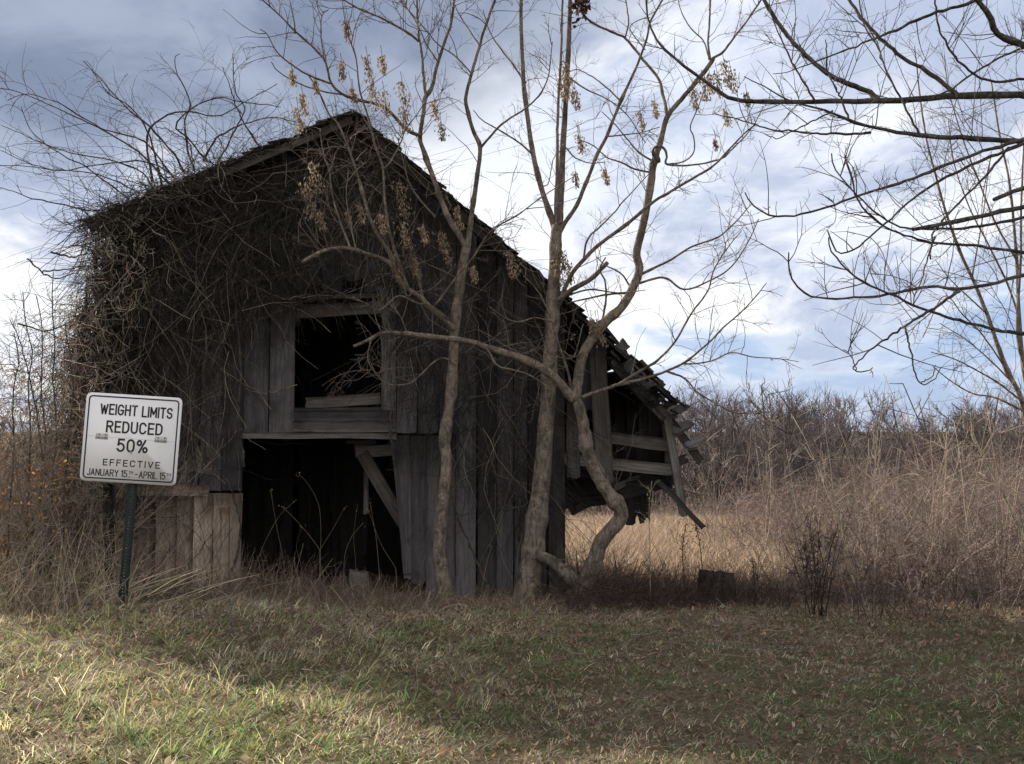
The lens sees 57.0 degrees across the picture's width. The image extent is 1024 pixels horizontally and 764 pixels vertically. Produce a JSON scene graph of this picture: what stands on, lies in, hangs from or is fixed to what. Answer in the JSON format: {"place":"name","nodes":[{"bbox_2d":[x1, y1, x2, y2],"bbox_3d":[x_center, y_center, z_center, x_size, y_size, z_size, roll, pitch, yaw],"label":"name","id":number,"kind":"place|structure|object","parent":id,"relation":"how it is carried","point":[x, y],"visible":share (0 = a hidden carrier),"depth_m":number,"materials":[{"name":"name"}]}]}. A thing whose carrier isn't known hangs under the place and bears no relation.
{"place":"outdoors","nodes":[
{"label":"outdoors","id":0,"kind":"place"},
{"bbox_2d":[0,432,1023,763],"bbox_3d":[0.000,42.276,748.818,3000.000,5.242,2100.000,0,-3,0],"label":"ground","id":1,"kind":"structure","parent":0,"point":[782,742],"depth_m":5.93,"materials":[{"name":"green plant"}]},
{"bbox_2d":[0,412,27,457],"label":"bare tree","id":2,"kind":"object","parent":1,"relation":"on","point":[8,427],"visible":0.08,"depth_m":62.73,"materials":[{"name":"brown plant"}]},
{"bbox_2d":[1,397,36,466],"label":"bare tree","id":3,"kind":"object","parent":1,"relation":"on","point":[15,427],"visible":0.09,"depth_m":68.82,"materials":[{"name":"brown plant"}]},
{"bbox_2d":[0,404,58,538],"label":"hedgerow brush","id":4,"kind":"object","parent":1,"relation":"on","point":[15,462],"visible":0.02,"depth_m":23.67,"materials":[{"name":"brown plant"}]},
{"bbox_2d":[0,262,100,599],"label":"tall sapling","id":5,"kind":"object","parent":1,"relation":"on","point":[36,407],"visible":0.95,"depth_m":9.78,"materials":[{"name":"brown plant"}]},
{"bbox_2d":[0,410,198,600],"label":"leafy shrub","id":6,"kind":"object","parent":1,"relation":"on","point":[48,495],"visible":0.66,"depth_m":9.48,"materials":[{"name":"brown plant"}]},
{"bbox_2d":[0,393,217,588],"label":"leafy shrub","id":7,"kind":"object","parent":1,"relation":"on","point":[99,504],"visible":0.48,"depth_m":10.12,"materials":[{"name":"brown plant"}]},
{"bbox_2d":[102,483,115,600],"bbox_3d":[-4.211,1.738,9.874,0.113,1.359,0.104,-1,-3,0],"label":"wooden post","id":8,"kind":"object","parent":1,"relation":"on","point":[109,504],"visible":0.55,"depth_m":9.85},
{"bbox_2d":[1,218,233,583],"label":"vine mound","id":9,"kind":"object","parent":1,"relation":"on","point":[102,351],"visible":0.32,"depth_m":10.67,"materials":[{"name":"brown plant"}]},
{"bbox_2d":[0,289,244,600],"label":"bramble thicket","id":10,"kind":"object","parent":1,"relation":"on","point":[40,432],"visible":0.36,"depth_m":10.04,"materials":[{"name":"brown plant"}]},
{"bbox_2d":[0,425,84,570],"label":"orange leaves","id":11,"kind":"object","parent":10,"relation":"attached to","point":[36,495],"visible":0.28,"depth_m":9.91,"materials":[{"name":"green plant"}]},
{"bbox_2d":[80,392,181,609],"bbox_3d":[-3.466,1.216,8.581,0.908,2.244,0.094,0,-3,0],"label":"road sign","id":12,"kind":"object","parent":1,"relation":"on","point":[133,440],"visible":0.94,"depth_m":8.59,"materials":[{"name":"metal"}]},
{"bbox_2d":[78,563,258,608],"bbox_3d":[-3.214,1.914,8.742,1.641,0.503,0.440,0,-3,0],"label":"straw tussock","id":13,"kind":"object","parent":1,"relation":"on","point":[163,586],"visible":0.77,"depth_m":8.75,"materials":[{"name":"beige plant"}]},
{"bbox_2d":[157,610,259,622],"bbox_3d":[-2.574,1.979,7.952,1.009,0.060,0.038,-1,-3,18],"label":"fallen stick","id":14,"kind":"object","parent":1,"relation":"on","point":[207,615],"visible":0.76,"depth_m":7.94,"materials":[{"name":"brown wood"}]},
{"bbox_2d":[251,505,289,586],"bbox_3d":[-2.563,1.854,10.131,0.512,1.214,0.079,0,-3,0],"label":"weed stalk","id":15,"kind":"object","parent":1,"relation":"on","point":[265,540],"visible":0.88,"depth_m":10.16,"materials":[{"name":"brown plant"}]},
{"bbox_2d":[278,505,320,599],"bbox_3d":[-2.271,1.866,10.072,0.472,1.133,0.054,0,-3,0],"label":"weed stalk","id":16,"kind":"object","parent":1,"relation":"on","point":[317,546],"visible":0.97,"depth_m":10.07,"materials":[{"name":"brown plant"}]},
{"bbox_2d":[319,507,346,596],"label":"weed stalk","id":17,"kind":"object","parent":1,"relation":"on","point":[319,556],"visible":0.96,"depth_m":10.11,"materials":[{"name":"brown plant"}]},
{"bbox_2d":[348,568,369,601],"bbox_3d":[-1.723,2.334,10.642,0.265,0.449,0.305,0,-3,0],"label":"stone block","id":18,"kind":"object","parent":1,"relation":"on","point":[357,574],"depth_m":10.55,"materials":[{"name":"grey stone"}]},
{"bbox_2d":[367,504,397,604],"bbox_3d":[-1.387,1.894,10.058,0.345,1.168,0.062,0,-3,5],"label":"weed stalk","id":19,"kind":"object","parent":1,"relation":"on","point":[386,553],"visible":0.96,"depth_m":10.07,"materials":[{"name":"brown plant"}]},
{"bbox_2d":[81,108,706,596],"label":"barn","id":20,"kind":"structure","parent":1,"relation":"on","point":[343,478],"depth_m":11.03,"materials":[{"name":"grey wood"}]},
{"bbox_2d":[0,20,577,311],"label":"roof vine","id":21,"kind":"object","parent":20,"relation":"on","point":[150,185],"visible":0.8,"depth_m":10.82,"materials":[{"name":"brown plant"}]},
{"bbox_2d":[0,127,649,594],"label":"climbing vine","id":22,"kind":"object","parent":20,"relation":"attached to","point":[192,299],"visible":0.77,"depth_m":10.88,"materials":[{"name":"brown plant"}]},
{"bbox_2d":[223,0,577,603],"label":"box elder tree","id":23,"kind":"object","parent":1,"relation":"on","point":[442,576],"visible":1,"depth_m":10.17,"materials":[{"name":"brown plant"}]},
{"bbox_2d":[0,503,849,682],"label":"dead undergrowth","id":24,"kind":"object","parent":1,"relation":"on","point":[692,598],"visible":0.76,"depth_m":9.35,"materials":[{"name":"brown plant"}]},
{"bbox_2d":[0,591,1023,763],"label":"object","id":25,"kind":"object","parent":1,"relation":"on","point":[733,755],"visible":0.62,"depth_m":6.19,"materials":[{"name":"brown plant"}]},
{"bbox_2d":[0,594,1023,763],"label":"straw","id":26,"kind":"object","parent":1,"relation":"on","point":[123,741],"visible":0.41,"depth_m":5.83,"materials":[{"name":"beige plant"}]},
{"bbox_2d":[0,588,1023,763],"bbox_3d":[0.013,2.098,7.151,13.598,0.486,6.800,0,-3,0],"label":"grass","id":27,"kind":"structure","parent":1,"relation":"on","point":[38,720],"depth_m":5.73,"materials":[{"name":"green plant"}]},
{"bbox_2d":[0,565,1023,674],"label":"uncut grass","id":28,"kind":"structure","parent":1,"relation":"on","point":[304,607],"depth_m":8.55,"materials":[{"name":"plant"}]},
{"bbox_2d":[0,379,1023,518],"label":"woodland understorey","id":29,"kind":"object","parent":1,"relation":"on","point":[684,481],"visible":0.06,"depth_m":54.23,"materials":[{"name":"brown plant"}]},
{"bbox_2d":[0,591,1023,650],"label":"leaf litter","id":30,"kind":"object","parent":1,"relation":"on","point":[762,635],"visible":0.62,"depth_m":7.96,"materials":[{"name":"brown plant"}]},
{"bbox_2d":[6,598,1019,763],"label":"fallen leaves","id":31,"kind":"object","parent":1,"relation":"on","point":[243,758],"visible":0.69,"depth_m":6.18,"materials":[{"name":"brown plant"}]},
{"bbox_2d":[324,0,801,600],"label":"crooked tree","id":32,"kind":"object","parent":1,"relation":"on","point":[596,468],"visible":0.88,"depth_m":10.31,"materials":[{"name":"brown plant"}]},
{"bbox_2d":[540,548,689,608],"bbox_3d":[1.237,2.225,10.675,1.941,0.670,2.225,0,-3,0],"label":"brush pile","id":33,"kind":"object","parent":1,"relation":"on","point":[619,591],"visible":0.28,"depth_m":10.22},
{"bbox_2d":[472,0,771,600],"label":"straight tree","id":34,"kind":"object","parent":1,"relation":"on","point":[536,519],"visible":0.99,"depth_m":10.57,"materials":[{"name":"brown plant"}]},
{"bbox_2d":[637,479,659,601],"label":"weed stalk","id":35,"kind":"object","parent":1,"relation":"on","point":[649,500],"visible":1,"depth_m":9.83,"materials":[{"name":"brown plant"}]},
{"bbox_2d":[675,524,690,607],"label":"weed stalk","id":36,"kind":"object","parent":1,"relation":"on","point":[681,543],"visible":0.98,"depth_m":9.72,"materials":[{"name":"brown plant"}]},
{"bbox_2d":[653,392,716,508],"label":"bare tree","id":37,"kind":"object","parent":1,"relation":"on","point":[668,497],"visible":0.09,"depth_m":62.66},
{"bbox_2d":[666,380,712,465],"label":"bare tree","id":38,"kind":"object","parent":1,"relation":"on","point":[693,399],"visible":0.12,"depth_m":91.20,"materials":[{"name":"brown plant"}]},
{"bbox_2d":[676,392,709,474],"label":"bare tree","id":39,"kind":"object","parent":1,"relation":"on","point":[692,429],"visible":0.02,"depth_m":102.20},
{"bbox_2d":[688,518,713,601],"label":"weed stalk","id":40,"kind":"object","parent":1,"relation":"on","point":[698,534],"visible":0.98,"depth_m":9.82,"materials":[{"name":"brown plant"}]},
{"bbox_2d":[660,386,750,485],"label":"bare tree","id":41,"kind":"object","parent":1,"relation":"on","point":[698,422],"visible":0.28,"depth_m":88.13,"materials":[{"name":"brown plant"}]},
{"bbox_2d":[697,569,736,605],"bbox_3d":[2.168,2.215,10.005,0.440,0.446,0.462,0,-3,0],"label":"tree stump","id":42,"kind":"object","parent":1,"relation":"on","point":[722,576],"visible":0.6,"depth_m":9.84,"materials":[{"name":"wood"}]},
{"bbox_2d":[676,404,763,563],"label":"thicket sapling","id":43,"kind":"object","parent":1,"relation":"on","point":[707,436],"visible":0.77,"depth_m":14.42,"materials":[{"name":"brown plant"}]},
{"bbox_2d":[679,386,761,510],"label":"bare tree","id":44,"kind":"object","parent":1,"relation":"on","point":[710,437],"visible":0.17,"depth_m":77.48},
{"bbox_2d":[683,380,758,513],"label":"bare tree","id":45,"kind":"object","parent":1,"relation":"on","point":[711,432],"visible":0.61,"depth_m":62.60,"materials":[{"name":"brown plant"}]},
{"bbox_2d":[691,393,754,493],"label":"bare tree","id":46,"kind":"object","parent":1,"relation":"on","point":[725,421],"visible":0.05,"depth_m":95.30,"materials":[{"name":"brown plant"}]},
{"bbox_2d":[701,403,781,496],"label":"bare tree","id":47,"kind":"object","parent":1,"relation":"on","point":[728,440],"visible":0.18,"depth_m":73.17,"materials":[{"name":"brown plant"}]},
{"bbox_2d":[705,432,782,569],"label":"thicket sapling","id":48,"kind":"object","parent":1,"relation":"on","point":[752,496],"visible":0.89,"depth_m":12.97,"materials":[{"name":"brown plant"}]},
{"bbox_2d":[747,557,761,605],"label":"weed stalk","id":49,"kind":"object","parent":1,"relation":"on","point":[754,576],"visible":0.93,"depth_m":9.51,"materials":[{"name":"brown plant"}]},
{"bbox_2d":[714,374,795,503],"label":"bare tree","id":50,"kind":"object","parent":1,"relation":"on","point":[758,410],"visible":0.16,"depth_m":81.17,"materials":[{"name":"brown plant"}]},
{"bbox_2d":[719,388,790,497],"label":"bare tree","id":51,"kind":"object","parent":1,"relation":"on","point":[757,410],"visible":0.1,"depth_m":91.78,"materials":[{"name":"brown plant"}]},
{"bbox_2d":[719,410,797,507],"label":"bare tree","id":52,"kind":"object","parent":1,"relation":"on","point":[745,444],"visible":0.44,"depth_m":57.01,"materials":[{"name":"brown plant"}]},
{"bbox_2d":[710,418,807,503],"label":"bare tree","id":53,"kind":"object","parent":1,"relation":"on","point":[764,447],"visible":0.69,"depth_m":50.39,"materials":[{"name":"brown plant"}]},
{"bbox_2d":[757,402,795,499],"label":"bare tree","id":54,"kind":"object","parent":1,"relation":"on","point":[776,455],"visible":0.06,"depth_m":85.74,"materials":[{"name":"brown plant"}]},
{"bbox_2d":[737,367,840,502],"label":"bare tree","id":55,"kind":"object","parent":1,"relation":"on","point":[793,443],"visible":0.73,"depth_m":52.72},
{"bbox_2d":[761,403,820,457],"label":"bare tree","id":56,"kind":"object","parent":1,"relation":"on","point":[791,413],"visible":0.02,"depth_m":105.63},
{"bbox_2d":[738,399,850,579],"bbox_3d":[3.595,1.418,12.057,1.644,2.427,1.229,-2,-4,40],"label":"thicket sapling","id":57,"kind":"object","parent":1,"relation":"on","point":[769,516],"visible":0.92,"depth_m":12.05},
{"bbox_2d":[566,397,1023,611],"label":"thicket","id":58,"kind":"object","parent":1,"relation":"on","point":[1016,576],"visible":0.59,"depth_m":13.19,"materials":[{"name":"brown plant"}]},
{"bbox_2d":[753,386,841,490],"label":"bare tree","id":59,"kind":"object","parent":1,"relation":"on","point":[798,403],"visible":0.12,"depth_m":85.95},
{"bbox_2d":[769,422,834,508],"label":"bare tree","id":60,"kind":"object","parent":1,"relation":"on","point":[801,473],"visible":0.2,"depth_m":64.85,"materials":[{"name":"brown plant"}]},
{"bbox_2d":[756,391,852,492],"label":"bare tree","id":61,"kind":"object","parent":1,"relation":"on","point":[800,419],"visible":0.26,"depth_m":74.21,"materials":[{"name":"brown plant"}]},
{"bbox_2d":[786,640,828,654],"bbox_3d":[2.229,2.003,7.108,0.598,0.037,0.029,3,-4,-44],"label":"fallen stick","id":62,"kind":"object","parent":1,"relation":"on","point":[801,650],"visible":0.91,"depth_m":7.02,"materials":[{"name":"brown wood"}]},
{"bbox_2d":[770,493,858,616],"bbox_3d":[2.810,1.616,8.704,0.776,1.207,0.775,2,-4,-37],"label":"bramble bush","id":63,"kind":"object","parent":1,"relation":"on","point":[820,586],"visible":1,"depth_m":8.75,"materials":[{"name":"brown plant"}]},
{"bbox_2d":[613,0,1023,384],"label":"overhanging tree","id":64,"kind":"object","parent":1,"relation":"on","point":[1011,40],"visible":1,"depth_m":6.33,"materials":[{"name":"brown plant"}]},
{"bbox_2d":[786,441,850,594],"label":"thicket sapling","id":65,"kind":"object","parent":1,"relation":"on","point":[806,515],"visible":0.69,"depth_m":11.11,"materials":[{"name":"brown plant"}]},
{"bbox_2d":[784,382,855,486],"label":"bare tree","id":66,"kind":"object","parent":1,"relation":"on","point":[817,408],"visible":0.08,"depth_m":103.16,"materials":[{"name":"brown plant"}]},
{"bbox_2d":[772,381,876,496],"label":"bare tree","id":67,"kind":"object","parent":1,"relation":"on","point":[835,414],"visible":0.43,"depth_m":64.85,"materials":[{"name":"brown plant"}]},
{"bbox_2d":[792,398,860,492],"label":"bare tree","id":68,"kind":"object","parent":1,"relation":"on","point":[837,443],"visible":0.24,"depth_m":74.35,"materials":[{"name":"brown plant"}]},
{"bbox_2d":[773,421,902,599],"bbox_3d":[3.714,1.461,10.681,1.319,2.150,0.873,-2,-4,36],"label":"thicket sapling","id":69,"kind":"object","parent":1,"relation":"on","point":[839,508],"visible":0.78,"depth_m":10.71,"materials":[{"name":"brown plant"}]},
{"bbox_2d":[765,417,913,607],"bbox_3d":[3.608,1.393,10.504,1.591,2.204,1.169,0,-3,0],"label":"thicket sapling","id":70,"kind":"object","parent":1,"relation":"on","point":[836,515],"visible":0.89,"depth_m":10.38,"materials":[{"name":"brown plant"}]},
{"bbox_2d":[813,386,869,479],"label":"bare tree","id":71,"kind":"object","parent":1,"relation":"on","point":[848,409],"visible":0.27,"depth_m":94.46,"materials":[{"name":"brown plant"}]},
{"bbox_2d":[808,433,895,586],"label":"thicket sapling","id":72,"kind":"object","parent":1,"relation":"on","point":[855,503],"visible":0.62,"depth_m":11.50,"materials":[{"name":"brown plant"}]},
{"bbox_2d":[824,383,907,490],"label":"bare tree","id":73,"kind":"object","parent":1,"relation":"on","point":[873,413],"visible":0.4,"depth_m":77.16,"materials":[{"name":"brown plant"}]},
{"bbox_2d":[837,417,911,488],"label":"bare tree","id":74,"kind":"object","parent":1,"relation":"on","point":[871,446],"visible":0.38,"depth_m":59.79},
{"bbox_2d":[846,415,902,480],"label":"bare tree","id":75,"kind":"object","parent":1,"relation":"on","point":[870,440],"visible":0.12,"depth_m":98.94,"materials":[{"name":"brown plant"}]},
{"bbox_2d":[840,553,909,624],"bbox_3d":[3.186,1.873,8.416,0.445,0.570,0.983,1,-3,-15],"label":"bush","id":76,"kind":"object","parent":1,"relation":"on","point":[855,586],"visible":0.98,"depth_m":8.40,"materials":[{"name":"brown plant"}]},
{"bbox_2d":[832,376,963,590],"bbox_3d":[4.350,1.234,11.113,1.109,2.601,1.612,1,-3,-16],"label":"thicket sapling","id":77,"kind":"object","parent":1,"relation":"on","point":[892,484],"visible":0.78,"depth_m":10.99,"materials":[{"name":"brown plant"}]},
{"bbox_2d":[870,405,928,470],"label":"bare tree","id":78,"kind":"object","parent":1,"relation":"on","point":[900,430],"visible":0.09,"depth_m":107.81,"materials":[{"name":"brown plant"}]},
{"bbox_2d":[868,401,942,483],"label":"bare tree","id":79,"kind":"object","parent":1,"relation":"on","point":[899,422],"visible":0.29,"depth_m":86.59,"materials":[{"name":"brown plant"}]},
{"bbox_2d":[839,407,991,603],"bbox_3d":[4.309,1.363,10.352,1.446,2.170,1.309,-1,-3,11],"label":"thicket sapling","id":80,"kind":"object","parent":1,"relation":"on","point":[898,512],"visible":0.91,"depth_m":10.11,"materials":[{"name":"brown plant"}]},
{"bbox_2d":[888,432,957,491],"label":"bare tree","id":81,"kind":"object","parent":1,"relation":"on","point":[924,450],"visible":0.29,"depth_m":69.90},
{"bbox_2d":[905,408,955,484],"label":"bare tree","id":82,"kind":"object","parent":1,"relation":"on","point":[935,426],"visible":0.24,"depth_m":101.89,"materials":[{"name":"brown plant"}]},
{"bbox_2d":[905,419,956,492],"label":"bare tree","id":83,"kind":"object","parent":1,"relation":"on","point":[940,457],"visible":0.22,"depth_m":80.26,"materials":[{"name":"brown plant"}]},
{"bbox_2d":[879,540,990,623],"bbox_3d":[3.865,1.803,8.528,1.002,0.758,0.789,-2,-4,37],"label":"bush","id":84,"kind":"object","parent":1,"relation":"on","point":[922,582],"visible":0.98,"depth_m":8.52,"materials":[{"name":"brown plant"}]},
{"bbox_2d":[868,23,1023,443],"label":"pale tree","id":85,"kind":"object","parent":1,"relation":"on","point":[1007,374],"visible":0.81,"depth_m":15.04,"materials":[{"name":"brown plant"}]},
{"bbox_2d":[899,369,993,588],"bbox_3d":[5.108,1.173,11.252,1.013,2.730,1.713,-1,-3,16],"label":"thicket sapling","id":86,"kind":"object","parent":1,"relation":"on","point":[947,456],"visible":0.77,"depth_m":11.24,"materials":[{"name":"brown plant"}]},
{"bbox_2d":[872,374,1021,598],"bbox_3d":[4.939,1.196,10.659,1.313,2.575,1.624,3,-4,-42],"label":"thicket sapling","id":87,"kind":"object","parent":1,"relation":"on","point":[963,496],"visible":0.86,"depth_m":10.65,"materials":[{"name":"brown plant"}]},
{"bbox_2d":[894,409,1006,605],"bbox_3d":[4.685,1.349,10.017,0.796,2.099,1.233,1,-3,-14],"label":"thicket sapling","id":88,"kind":"object","parent":1,"relation":"on","point":[949,592],"visible":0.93,"depth_m":9.96,"materials":[{"name":"brown plant"}]},
{"bbox_2d":[921,386,1012,474],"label":"bare tree","id":89,"kind":"object","parent":1,"relation":"on","point":[953,419],"visible":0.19,"depth_m":83.80,"materials":[{"name":"brown plant"}]},
{"bbox_2d":[914,407,1023,542],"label":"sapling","id":90,"kind":"object","parent":1,"relation":"on","point":[976,445],"visible":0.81,"depth_m":11.45,"materials":[{"name":"brown plant"}]},
{"bbox_2d":[925,514,1015,614],"bbox_3d":[4.362,1.728,8.919,0.696,0.977,1.144,1,-3,-25],"label":"bush","id":91,"kind":"object","parent":1,"relation":"on","point":[974,577],"visible":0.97,"depth_m":8.84,"materials":[{"name":"brown plant"}]},
{"bbox_2d":[926,413,1023,609],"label":"thicket sapling","id":92,"kind":"object","parent":1,"relation":"on","point":[998,549],"visible":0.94,"depth_m":9.97,"materials":[{"name":"brown plant"}]},
{"bbox_2d":[943,417,1009,483],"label":"bare tree","id":93,"kind":"object","parent":1,"relation":"on","point":[969,453],"visible":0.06,"depth_m":62.96,"materials":[{"name":"brown plant"}]},
{"bbox_2d":[942,398,1012,451],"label":"bare tree","id":94,"kind":"object","parent":1,"relation":"on","point":[968,416],"visible":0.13,"depth_m":100.56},
{"bbox_2d":[935,400,1021,483],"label":"bare tree","id":95,"kind":"object","parent":1,"relation":"on","point":[976,429],"visible":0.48,"depth_m":54.01,"materials":[{"name":"brown plant"}]},
{"bbox_2d":[949,388,1023,488],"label":"bare tree","id":96,"kind":"object","parent":1,"relation":"on","point":[988,404],"visible":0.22,"depth_m":57.86,"materials":[{"name":"brown plant"}]},
{"bbox_2d":[949,388,1023,476],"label":"bare tree","id":97,"kind":"object","parent":1,"relation":"on","point":[998,423],"visible":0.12,"depth_m":76.08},
{"bbox_2d":[950,373,1023,595],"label":"thicket sapling","id":98,"kind":"object","parent":1,"relation":"on","point":[1001,473],"visible":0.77,"depth_m":10.98,"materials":[{"name":"brown plant"}]},
{"bbox_2d":[987,377,1023,467],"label":"bare tree","id":99,"kind":"object","parent":1,"relation":"on","point":[1008,441],"visible":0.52,"depth_m":51.23,"materials":[{"name":"brown plant"}]},
{"bbox_2d":[991,438,1022,485],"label":"bare tree","id":100,"kind":"object","parent":1,"relation":"on","point":[1011,456],"visible":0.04,"depth_m":67.46,"materials":[{"name":"brown plant"}]},
{"bbox_2d":[991,392,1023,470],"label":"bare tree","id":101,"kind":"object","parent":1,"relation":"on","point":[1015,409],"visible":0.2,"depth_m":77.47,"materials":[{"name":"brown plant"}]},
{"bbox_2d":[0,0,1023,431],"label":"sky","id":102,"kind":"structure","parent":0,"point":[53,32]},
{"bbox_2d":[548,508,931,598],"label":"meadow grass","id":103,"kind":"structure","parent":0,"point":[660,535],"depth_m":15.46,"materials":[{"name":"beige plant"}]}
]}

